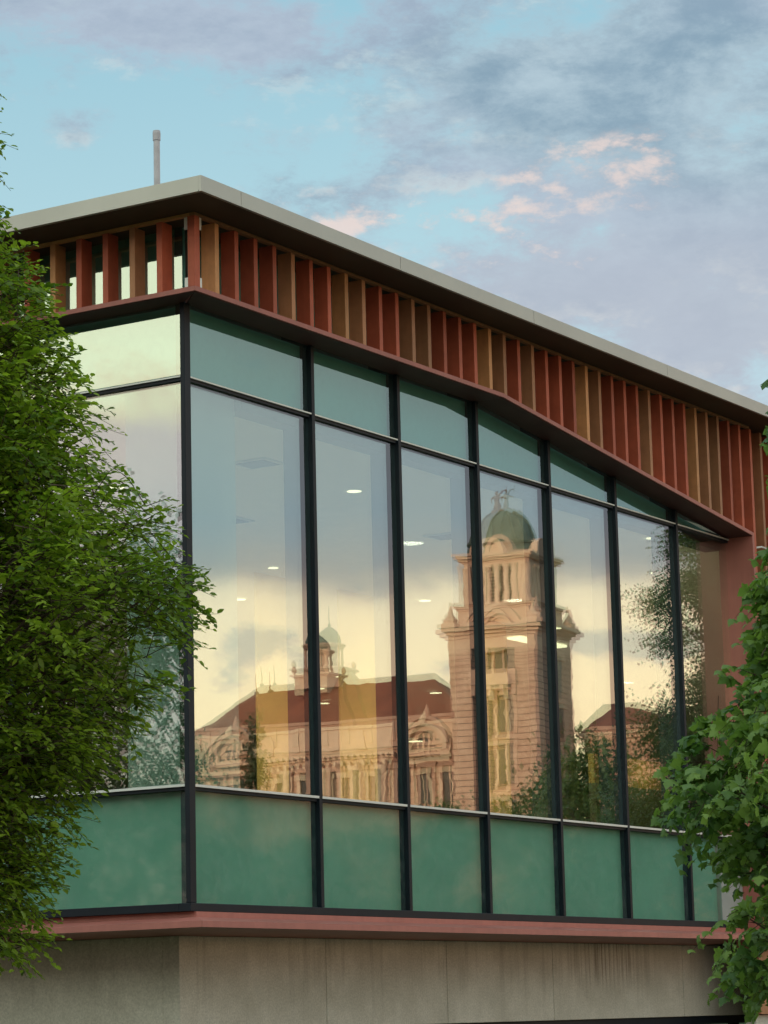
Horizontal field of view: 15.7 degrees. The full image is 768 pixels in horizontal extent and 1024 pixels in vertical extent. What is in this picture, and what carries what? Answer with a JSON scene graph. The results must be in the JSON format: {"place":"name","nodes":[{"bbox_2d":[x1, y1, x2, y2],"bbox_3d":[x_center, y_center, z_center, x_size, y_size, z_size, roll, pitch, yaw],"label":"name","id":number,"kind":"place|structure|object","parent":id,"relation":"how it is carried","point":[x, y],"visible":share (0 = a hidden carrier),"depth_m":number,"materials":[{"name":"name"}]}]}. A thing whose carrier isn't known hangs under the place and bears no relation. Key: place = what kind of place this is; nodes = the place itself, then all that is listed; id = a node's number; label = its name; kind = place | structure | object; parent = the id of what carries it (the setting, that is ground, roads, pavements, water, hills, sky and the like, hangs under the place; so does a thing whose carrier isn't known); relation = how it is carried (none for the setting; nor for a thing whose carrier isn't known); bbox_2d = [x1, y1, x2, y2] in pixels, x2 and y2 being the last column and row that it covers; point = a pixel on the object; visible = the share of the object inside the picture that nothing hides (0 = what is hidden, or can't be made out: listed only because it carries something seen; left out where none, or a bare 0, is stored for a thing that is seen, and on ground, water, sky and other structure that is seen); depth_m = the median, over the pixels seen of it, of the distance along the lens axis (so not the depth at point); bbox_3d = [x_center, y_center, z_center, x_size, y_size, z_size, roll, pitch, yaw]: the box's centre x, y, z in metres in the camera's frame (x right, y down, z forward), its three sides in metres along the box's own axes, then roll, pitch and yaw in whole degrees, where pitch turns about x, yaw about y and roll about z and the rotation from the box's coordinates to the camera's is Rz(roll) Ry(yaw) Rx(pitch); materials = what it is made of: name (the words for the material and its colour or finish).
{"place":"outdoors","nodes":[
{"label":"outdoors","id":0,"kind":"place"},
{"bbox_2d":[0,94,223,979],"bbox_3d":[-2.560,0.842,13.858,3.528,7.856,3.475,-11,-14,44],"label":"elm tree","id":1,"kind":"object","parent":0,"point":[34,578],"visible":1,"depth_m":13.61,"materials":[{"name":"green plant"}]},
{"bbox_2d":[0,130,767,1023],"bbox_3d":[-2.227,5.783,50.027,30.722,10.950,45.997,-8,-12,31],"label":"glass corner building","id":2,"kind":"structure","parent":0,"point":[478,562],"depth_m":26.76,"materials":[{"name":"glass"}]},
{"bbox_2d":[191,384,312,794],"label":"window glass","id":3,"kind":"structure","parent":2,"relation":"in","point":[252,702],"depth_m":24.83,"materials":[{"name":"clear glass"}]},
{"bbox_2d":[315,421,400,803],"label":"window glass","id":4,"kind":"structure","parent":2,"relation":"in","point":[357,589],"depth_m":26.29,"materials":[{"name":"clear glass"}]},
{"bbox_2d":[401,447,480,810],"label":"window glass","id":5,"kind":"structure","parent":2,"relation":"in","point":[443,726],"depth_m":27.56,"materials":[{"name":"clear glass"}]},
{"bbox_2d":[480,471,553,817],"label":"window glass","id":6,"kind":"structure","parent":2,"relation":"in","point":[512,512],"depth_m":28.83,"materials":[{"name":"clear glass"}]},
{"bbox_2d":[551,492,620,824],"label":"window glass","id":7,"kind":"structure","parent":2,"relation":"in","point":[590,777],"depth_m":30.11,"materials":[{"name":"clear glass"}]},
{"bbox_2d":[617,512,682,830],"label":"window glass","id":8,"kind":"structure","parent":2,"relation":"in","point":[645,559],"depth_m":31.36,"materials":[{"name":"clear glass"}]},
{"bbox_2d":[678,530,732,834],"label":"window glass","id":9,"kind":"structure","parent":2,"relation":"in","point":[701,559],"depth_m":32.69,"materials":[{"name":"clear glass"}]},
{"bbox_2d":[0,0,767,405],"label":"sky","id":10,"kind":"structure","parent":0,"point":[599,168],"materials":[{"name":"blue"}]},
{"bbox_2d":[650,379,767,1023],"bbox_3d":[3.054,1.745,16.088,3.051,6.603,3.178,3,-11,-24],"label":"maple tree","id":11,"kind":"object","parent":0,"point":[728,795],"visible":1,"depth_m":15.99,"materials":[{"name":"green plant"}]}
]}

